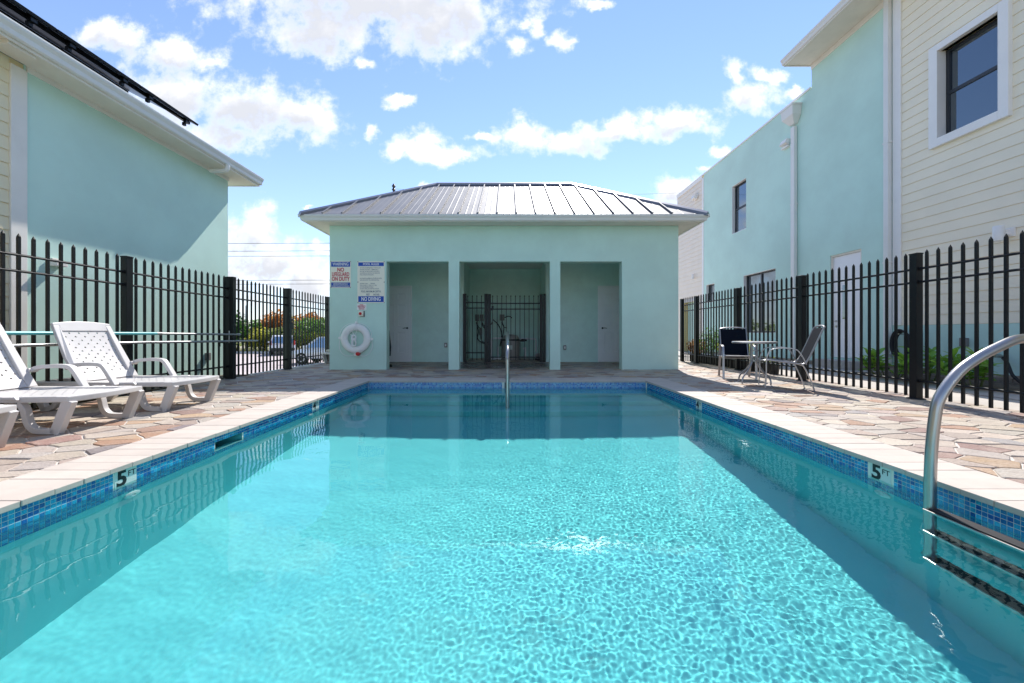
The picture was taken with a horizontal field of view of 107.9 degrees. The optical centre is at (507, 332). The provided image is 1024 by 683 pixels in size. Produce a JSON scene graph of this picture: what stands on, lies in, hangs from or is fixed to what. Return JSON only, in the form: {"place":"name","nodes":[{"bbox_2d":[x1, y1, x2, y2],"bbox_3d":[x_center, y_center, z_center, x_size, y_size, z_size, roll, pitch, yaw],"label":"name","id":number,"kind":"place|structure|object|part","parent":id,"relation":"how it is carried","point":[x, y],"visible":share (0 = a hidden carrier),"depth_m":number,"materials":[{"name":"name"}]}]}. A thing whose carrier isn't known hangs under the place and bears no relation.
{"place":"outdoors","nodes":[
{"label":"outdoors","id":0,"kind":"place"},
{"bbox_2d":[19,374,247,412],"bbox_3d":[-5.402,0.934,2.725,0.434,0.212,9.450,0,0,0],"label":"planting bed","id":1,"kind":"object","parent":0,"point":[148,389],"visible":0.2,"depth_m":5.47,"materials":[{"name":"soil"}]},
{"bbox_2d":[236,353,321,373],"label":"road","id":2,"kind":"structure","parent":0,"point":[261,363],"depth_m":21.78,"materials":[{"name":"grey asphalt"}]},
{"bbox_2d":[268,335,295,354],"bbox_3d":[-18.282,0.945,30.270,2.090,1.560,4.270,0,0,-31],"label":"parked van","id":3,"kind":"object","parent":2,"relation":"on","point":[279,343],"visible":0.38,"depth_m":28.44,"materials":[{"name":"white paint"}]},
{"bbox_3d":[-17.272,0.542,28.590,1.436,0.473,0.133,0,0,-31],"label":"rear window","id":4,"kind":"part","parent":3,"relation":"part of","materials":[{"name":"blue glass"}]},
{"bbox_2d":[294,337,324,363],"bbox_3d":[-9.865,0.945,21.200,4.570,1.560,2.120,0,0,0],"label":"parked car","id":5,"kind":"object","parent":2,"relation":"on","point":[311,351],"visible":0.22,"depth_m":20.31,"materials":[{"name":"grey paint"}]},
{"bbox_3d":[-9.686,0.525,20.440,2.752,0.565,0.132,0,0,0],"label":"side window","id":6,"kind":"part","parent":5,"relation":"part of","materials":[{"name":"blue glass"}]},
{"bbox_3d":[-7.120,-3.635,22.500,0.740,10.750,0.468,0,0,0],"label":"utility pole","id":7,"kind":"object","parent":2,"relation":"on","visible":0},
{"bbox_2d":[228,243,283,243],"bbox_3d":[-23.475,-5.364,22.400,33.050,0.128,0.025,0,0,0],"label":"overhead cable","id":8,"kind":"object","parent":7,"relation":"attached to","point":[255,243],"visible":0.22,"depth_m":22.39,"materials":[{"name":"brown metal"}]},
{"bbox_2d":[389,330,391,366],"bbox_3d":[-3.000,0.290,9.250,0.260,1.100,0.260,0,0,0],"label":"closed umbrella","id":9,"kind":"object","parent":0,"point":[390,365],"visible":0.18,"depth_m":9.22,"materials":[{"name":"grey fabric"}]},
{"bbox_2d":[15,0,839,323],"label":"sky","id":10,"kind":"structure","parent":0,"point":[328,102],"materials":[{"name":"blue"}]},
{"bbox_2d":[0,358,1023,483],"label":"pool deck","id":11,"kind":"structure","parent":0,"point":[984,439],"depth_m":4.09,"materials":[{"name":"beige stone"}]},
{"bbox_2d":[0,404,18,447],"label":"sun lounger","id":12,"kind":"object","parent":11,"relation":"on","point":[8,415],"visible":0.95,"depth_m":2.71,"materials":[{"name":"white plastic"}]},
{"bbox_2d":[0,323,143,434],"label":"sun lounger","id":13,"kind":"object","parent":11,"relation":"on","point":[21,388],"visible":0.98,"depth_m":3.52,"materials":[{"name":"white plastic"}]},
{"bbox_2d":[36,321,220,411],"bbox_3d":[-4.380,0.360,4.315,1.680,0.985,0.760,0,0,0],"label":"sun lounger","id":14,"kind":"object","parent":11,"relation":"on","point":[113,372],"visible":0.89,"depth_m":4.24,"materials":[{"name":"white plastic"}]},
{"bbox_2d":[0,230,329,410],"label":"metal fence","id":15,"kind":"object","parent":11,"relation":"on","point":[229,309],"visible":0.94,"depth_m":5.74,"materials":[{"name":"black metal"}]},
{"bbox_2d":[5,331,240,335],"bbox_3d":[-5.020,0.013,4.945,0.044,0.071,4.090,0,0,0],"label":"pool pole","id":16,"kind":"object","parent":15,"relation":"hanging from","point":[51,333],"visible":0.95,"depth_m":4.96,"materials":[{"name":"silver metal"}]},
{"bbox_2d":[13,340,257,346],"bbox_3d":[-5.023,0.070,5.190,0.040,0.220,4.580,0,0,0],"label":"pool pole","id":17,"kind":"object","parent":15,"relation":"hanging from","point":[56,344],"visible":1,"depth_m":5.22,"materials":[{"name":"silver metal"}]},
{"bbox_2d":[248,362,323,374],"bbox_3d":[-5.231,1.283,10.425,0.098,0.894,5.750,0,0,0],"label":"deck edge","id":18,"kind":"object","parent":11,"relation":"attached to","point":[281,369],"visible":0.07,"depth_m":8.39,"materials":[{"name":"concrete"}]},
{"bbox_2d":[321,352,329,363],"bbox_3d":[-4.428,0.360,10.732,0.760,0.985,1.680,0,0,25],"label":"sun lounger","id":19,"kind":"object","parent":11,"relation":"on","point":[324,357],"visible":0.03,"depth_m":10.16,"materials":[{"name":"white plastic"}]},
{"bbox_2d":[463,294,487,361],"bbox_3d":[-0.927,-0.146,10.770,0.713,1.973,0.098,0,0,0],"label":"fence panel","id":20,"kind":"object","parent":11,"relation":"on","point":[465,327],"visible":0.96,"depth_m":10.72,"materials":[{"name":"black metal"}]},
{"bbox_2d":[298,182,709,369],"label":"pool house","id":21,"kind":"structure","parent":11,"relation":"on","point":[598,267],"depth_m":8.57,"materials":[{"name":"green paint"}]},
{"bbox_2d":[330,261,350,287],"bbox_3d":[-3.836,-1.346,8.563,0.472,0.621,0.010,0,0,0],"label":"warning sign","id":22,"kind":"object","parent":21,"relation":"attached to","point":[340,274],"visible":1,"depth_m":8.56,"materials":[{"name":"beige plastic"}]},
{"bbox_2d":[338,321,372,355],"bbox_3d":[-3.462,0.069,8.486,0.789,0.925,0.157,0,0,0],"label":"life ring","id":23,"kind":"object","parent":21,"relation":"attached to","point":[352,347],"visible":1,"depth_m":8.46,"materials":[{"name":"white plastic"}]},
{"bbox_2d":[357,304,365,309],"bbox_3d":[-3.353,-0.601,8.565,0.219,0.144,0.005,0,0,0],"label":"shut off sign","id":24,"kind":"object","parent":21,"relation":"attached to","point":[361,306],"visible":1,"depth_m":8.56,"materials":[{"name":"white plastic"}]},
{"bbox_2d":[358,311,364,316],"bbox_3d":[-3.345,-0.438,8.525,0.132,0.135,0.088,0,0,0],"label":"emergency switch","id":25,"kind":"object","parent":21,"relation":"attached to","point":[361,313],"visible":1,"depth_m":8.51,"materials":[{"name":"beige plastic"}]},
{"bbox_2d":[357,261,384,302],"bbox_3d":[-3.138,-1.170,8.563,0.627,0.960,0.010,0,0,0],"label":"pool rules sign","id":26,"kind":"object","parent":21,"relation":"attached to","point":[370,281],"visible":1,"depth_m":8.56,"materials":[{"name":"beige plastic"}]},
{"bbox_2d":[389,288,409,361],"bbox_3d":[-3.236,-0.239,10.792,0.800,2.142,0.096,0,0,0],"label":"door","id":27,"kind":"structure","parent":21,"relation":"in","point":[399,298],"depth_m":10.80,"materials":[{"name":"white paint"}]},
{"bbox_2d":[475,314,480,328],"bbox_3d":[-0.971,-0.379,12.500,0.229,0.482,0.100,0,0,0],"label":"electrical box","id":28,"kind":"object","parent":21,"relation":"attached to","point":[477,317],"visible":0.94,"depth_m":12.45,"materials":[{"name":"grey metal"}]},
{"bbox_2d":[476,316,511,345],"bbox_3d":[-0.453,0.034,12.459,1.225,1.219,0.134,0,0,0],"label":"hose","id":29,"kind":"object","parent":21,"relation":"hanging from","point":[491,324],"visible":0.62,"depth_m":12.45,"materials":[{"name":"black rubber"}]},
{"bbox_2d":[500,314,505,327],"bbox_3d":[-0.138,-0.389,12.500,0.244,0.462,0.100,0,0,0],"label":"electrical box","id":30,"kind":"object","parent":21,"relation":"attached to","point":[503,317],"visible":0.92,"depth_m":12.45,"materials":[{"name":"grey metal"}]},
{"bbox_2d":[600,288,618,361],"bbox_3d":[3.084,-0.239,10.792,0.800,2.142,0.096,0,0,0],"label":"door","id":31,"kind":"structure","parent":21,"relation":"in","point":[609,297],"depth_m":10.80,"materials":[{"name":"white paint"}]},
{"bbox_2d":[0,382,1023,536],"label":"pool basin","id":32,"kind":"object","parent":11,"relation":"in","point":[990,514],"visible":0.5,"depth_m":2.67,"materials":[{"name":"tile"}]},
{"bbox_2d":[0,388,1023,682],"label":"water","id":33,"kind":"structure","parent":32,"relation":"in","point":[500,536],"depth_m":1.57,"materials":[{"name":"blue liquid"}]},
{"bbox_2d":[0,378,1023,516],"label":"coping","id":34,"kind":"object","parent":32,"relation":"on","point":[1007,495],"visible":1,"depth_m":2.70,"materials":[{"name":"concrete"}]},
{"bbox_2d":[505,331,509,395],"bbox_3d":[0.000,0.879,6.315,0.120,1.821,1.290,0,0,0],"label":"handrail","id":35,"kind":"object","parent":34,"relation":"on","point":[507,377],"visible":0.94,"depth_m":5.67,"materials":[{"name":"silver metal"}]},
{"bbox_2d":[500,334,526,359],"bbox_3d":[0.186,0.440,11.599,0.797,0.800,0.598,0,0,31],"label":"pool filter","id":36,"kind":"object","parent":11,"relation":"on","point":[512,345],"visible":0.8,"depth_m":11.44,"materials":[{"name":"grey plastic"}]},
{"bbox_2d":[491,337,536,359],"bbox_3d":[0.140,0.475,11.527,1.530,0.686,0.177,0,0,-3],"label":"pipework","id":37,"kind":"object","parent":36,"relation":"attached to","point":[523,348],"visible":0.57,"depth_m":11.48,"materials":[{"name":"white plastic"}]},
{"bbox_2d":[488,294,545,361],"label":"gate","id":38,"kind":"structure","parent":11,"relation":"on","point":[542,309],"depth_m":10.73,"materials":[{"name":"black metal"}]},
{"bbox_2d":[699,327,712,363],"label":"potted plant","id":39,"kind":"object","parent":11,"relation":"on","point":[704,346],"visible":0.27,"depth_m":10.24,"materials":[{"name":"green plant"}]},
{"bbox_2d":[704,326,717,364],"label":"potted plant","id":40,"kind":"object","parent":11,"relation":"on","point":[712,349],"visible":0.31,"depth_m":9.92,"materials":[{"name":"green plant"}]},
{"bbox_2d":[712,331,717,365],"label":"potted plant","id":41,"kind":"object","parent":11,"relation":"on","point":[715,347],"visible":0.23,"depth_m":9.63,"materials":[{"name":"green plant"}]},
{"bbox_2d":[718,327,757,379],"bbox_3d":[4.307,0.359,7.019,0.542,0.957,0.757,0,0,22],"label":"patio chair","id":42,"kind":"object","parent":11,"relation":"on","point":[728,348],"visible":0.87,"depth_m":7.21,"materials":[{"name":"fabric"}]},
{"bbox_2d":[732,341,777,384],"bbox_3d":[4.120,0.488,6.220,0.650,0.696,0.650,0,0,0],"label":"bistro table","id":43,"kind":"object","parent":11,"relation":"on","point":[751,350],"visible":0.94,"depth_m":6.16,"materials":[{"name":"silver metal"}]},
{"bbox_2d":[758,325,824,390],"bbox_3d":[4.308,0.359,5.679,0.757,0.957,0.542,0,0,25],"label":"patio chair","id":44,"kind":"object","parent":11,"relation":"on","point":[809,346],"visible":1,"depth_m":5.58,"materials":[{"name":"silver metal"}]},
{"bbox_2d":[680,230,1023,412],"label":"metal fence","id":45,"kind":"object","parent":11,"relation":"on","point":[915,283],"visible":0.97,"depth_m":5.24,"materials":[{"name":"black metal"}]},
{"bbox_2d":[922,334,1023,551],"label":"pool ladder","id":46,"kind":"object","parent":11,"relation":"attached to","point":[954,376],"visible":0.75,"depth_m":2.03,"materials":[{"name":"silver metal"}]},
{"bbox_2d":[693,339,707,362],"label":"potted plant","id":47,"kind":"object","parent":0,"point":[699,349],"visible":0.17,"depth_m":10.59,"materials":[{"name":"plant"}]},
{"bbox_2d":[741,340,753,369],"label":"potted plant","id":48,"kind":"object","parent":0,"point":[745,361],"visible":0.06,"depth_m":8.55,"materials":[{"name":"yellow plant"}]},
{"bbox_2d":[768,357,780,374],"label":"potted plant","id":49,"kind":"object","parent":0,"point":[774,369],"visible":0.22,"depth_m":7.57,"materials":[{"name":"green plant"}]},
{"bbox_2d":[678,357,1019,410],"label":"pavement","id":50,"kind":"structure","parent":0,"point":[999,403],"depth_m":5.28,"materials":[{"name":"concrete"}]},
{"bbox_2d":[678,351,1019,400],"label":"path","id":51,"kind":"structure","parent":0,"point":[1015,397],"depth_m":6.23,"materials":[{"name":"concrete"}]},
{"bbox_2d":[855,372,1019,393],"bbox_3d":[7.430,0.811,5.300,1.060,0.032,4.600,0,0,0],"label":"planting bed","id":52,"kind":"object","parent":51,"relation":"on","point":[1012,386],"depth_m":5.92,"materials":[{"name":"soil"}]},
{"bbox_2d":[855,347,903,377],"bbox_3d":[6.815,0.526,6.691,0.904,0.556,0.663,0,0,22],"label":"leafy plant","id":53,"kind":"object","parent":52,"relation":"on","point":[873,359],"visible":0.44,"depth_m":6.75,"materials":[{"name":"green plant"}]},
{"bbox_2d":[893,346,969,380],"bbox_3d":[6.937,0.507,6.240,0.941,0.594,0.906,0,0,22],"label":"leafy plant","id":54,"kind":"object","parent":52,"relation":"on","point":[932,353],"visible":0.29,"depth_m":6.14,"materials":[{"name":"green plant"}]},
{"bbox_2d":[930,346,1003,386],"bbox_3d":[6.852,0.489,5.640,0.741,0.630,0.962,0,0,0],"label":"leafy plant","id":55,"kind":"object","parent":52,"relation":"on","point":[983,368],"visible":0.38,"depth_m":5.48,"materials":[{"name":"green plant"}]},
{"bbox_2d":[994,354,1019,383],"bbox_3d":[7.817,0.586,5.544,0.174,0.490,0.997,0,0,12],"label":"hose","id":56,"kind":"object","parent":52,"relation":"on","point":[1011,373],"visible":0.64,"depth_m":5.80,"materials":[{"name":"black rubber"}]},
{"label":"ground","id":57,"kind":"structure","parent":0,"visible":0},
{"bbox_2d":[0,12,263,403],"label":"house","id":58,"kind":"structure","parent":57,"relation":"on","point":[91,161],"depth_m":5.09,"materials":[{"name":"green paint"}]},
{"bbox_2d":[50,258,67,266],"bbox_3d":[-5.570,-0.875,4.620,0.100,0.100,0.120,0,0,0],"label":"wall light","id":59,"kind":"object","parent":58,"relation":"attached to","point":[55,264],"visible":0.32,"depth_m":4.58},
{"bbox_2d":[0,0,198,125],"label":"solar array","id":60,"kind":"object","parent":58,"relation":"attached to","point":[22,15],"visible":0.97,"depth_m":5.01,"materials":[{"name":"black"}]},
{"bbox_2d":[236,314,257,350],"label":"shrub","id":61,"kind":"object","parent":57,"relation":"on","point":[244,328],"visible":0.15,"depth_m":32.86,"materials":[{"name":"green plant"}]},
{"bbox_2d":[241,319,268,350],"bbox_3d":[-23.977,0.176,37.027,3.239,3.169,6.009,0,0,-16],"label":"shrub","id":62,"kind":"object","parent":57,"relation":"on","point":[256,327],"visible":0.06,"depth_m":35.01,"materials":[{"name":"green plant"}]},
{"bbox_2d":[244,326,271,350],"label":"shrub","id":63,"kind":"object","parent":57,"relation":"on","point":[257,338],"visible":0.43,"depth_m":32.57,"materials":[{"name":"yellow plant"}]},
{"bbox_2d":[236,351,282,352],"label":"kerb","id":64,"kind":"structure","parent":57,"relation":"on","point":[257,352],"depth_m":31.52,"materials":[{"name":"concrete"}]},
{"bbox_2d":[248,314,295,348],"bbox_3d":[-22.390,-0.098,35.741,6.398,3.885,3.860,0,0,19],"label":"shrub","id":65,"kind":"object","parent":57,"relation":"on","point":[271,322],"visible":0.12,"depth_m":34.91,"materials":[{"name":"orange plant"}]},
{"bbox_2d":[264,328,314,347],"bbox_3d":[-19.186,0.579,32.913,4.875,2.357,3.082,0,0,-25],"label":"shrub","id":66,"kind":"object","parent":57,"relation":"on","point":[282,334],"visible":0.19,"depth_m":32.66,"materials":[{"name":"green plant"}]},
{"bbox_2d":[264,309,321,347],"bbox_3d":[-19.902,-0.221,35.873,4.117,4.144,6.824,0,0,34],"label":"shrub","id":67,"kind":"object","parent":57,"relation":"on","point":[294,321],"visible":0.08,"depth_m":35.07,"materials":[{"name":"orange plant"}]},
{"bbox_2d":[294,317,324,343],"bbox_3d":[-17.099,0.098,33.982,3.401,3.327,6.310,0,0,3],"label":"shrub","id":68,"kind":"object","parent":57,"relation":"on","point":[311,327],"visible":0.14,"depth_m":32.41,"materials":[{"name":"green plant"}]},
{"bbox_2d":[676,0,1023,383],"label":"house","id":69,"kind":"structure","parent":57,"relation":"on","point":[899,124],"depth_m":7.99,"materials":[{"name":"green paint"}]},
{"bbox_2d":[691,194,697,200],"bbox_3d":[7.890,-5.730,15.750,0.200,0.200,0.240,0,0,0],"label":"wall light","id":70,"kind":"object","parent":69,"relation":"attached to","point":[694,197],"visible":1,"depth_m":15.63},
{"bbox_2d":[709,284,713,300],"bbox_3d":[8.121,-1.570,14.700,0.058,0.718,0.598,0,0,0],"label":"window","id":71,"kind":"structure","parent":69,"relation":"in","point":[711,287],"depth_m":14.84,"materials":[{"name":"black glass"}]},
{"bbox_2d":[735,180,745,232],"bbox_3d":[8.121,-4.360,12.880,0.058,1.698,0.778,0,0,0],"label":"window","id":72,"kind":"structure","parent":69,"relation":"in","point":[740,190],"depth_m":12.97,"materials":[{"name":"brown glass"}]},
{"bbox_2d":[747,269,774,332],"bbox_3d":[8.121,-0.970,11.875,0.058,1.938,1.508,0,0,0],"label":"window","id":73,"kind":"structure","parent":69,"relation":"in","point":[767,276],"depth_m":11.84,"materials":[{"name":"black glass"}]},
{"bbox_2d":[779,138,790,149],"bbox_3d":[7.920,-5.395,10.650,0.160,0.230,0.240,0,0,0],"label":"wall light","id":74,"kind":"object","parent":69,"relation":"attached to","point":[784,144],"visible":1,"depth_m":10.60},
{"bbox_2d":[833,251,860,358],"bbox_3d":[8.040,-0.635,8.830,0.101,2.450,0.740,0,0,0],"label":"door","id":75,"kind":"structure","parent":69,"relation":"in","point":[848,260],"depth_m":8.79,"materials":[{"name":"white paint"}]},
{"bbox_2d":[889,329,908,355],"bbox_3d":[7.904,0.220,7.474,0.172,0.604,0.420,0,0,0],"label":"hose coil","id":76,"kind":"object","parent":69,"relation":"attached to","point":[891,341],"visible":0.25,"depth_m":7.58,"materials":[{"name":"black rubber"}]},
{"bbox_2d":[959,338,968,346],"bbox_3d":[7.967,0.160,6.500,0.060,0.150,0.100,0,0,0],"label":"outlet box","id":77,"kind":"object","parent":69,"relation":"attached to","point":[966,342],"visible":0.66,"depth_m":6.45,"materials":[{"name":"grey"}]},
{"bbox_2d":[946,18,997,133],"bbox_3d":[8.121,-4.404,6.456,0.058,1.608,0.848,0,0,0],"label":"window","id":78,"kind":"structure","parent":69,"relation":"in","point":[971,64],"depth_m":6.50,"materials":[{"name":"glass"}]},
{"bbox_2d":[992,225,1015,241],"bbox_3d":[7.889,-1.590,5.950,0.222,0.240,0.180,0,0,0],"label":"wall light","id":79,"kind":"object","parent":69,"relation":"attached to","point":[999,232],"visible":0.86,"depth_m":5.90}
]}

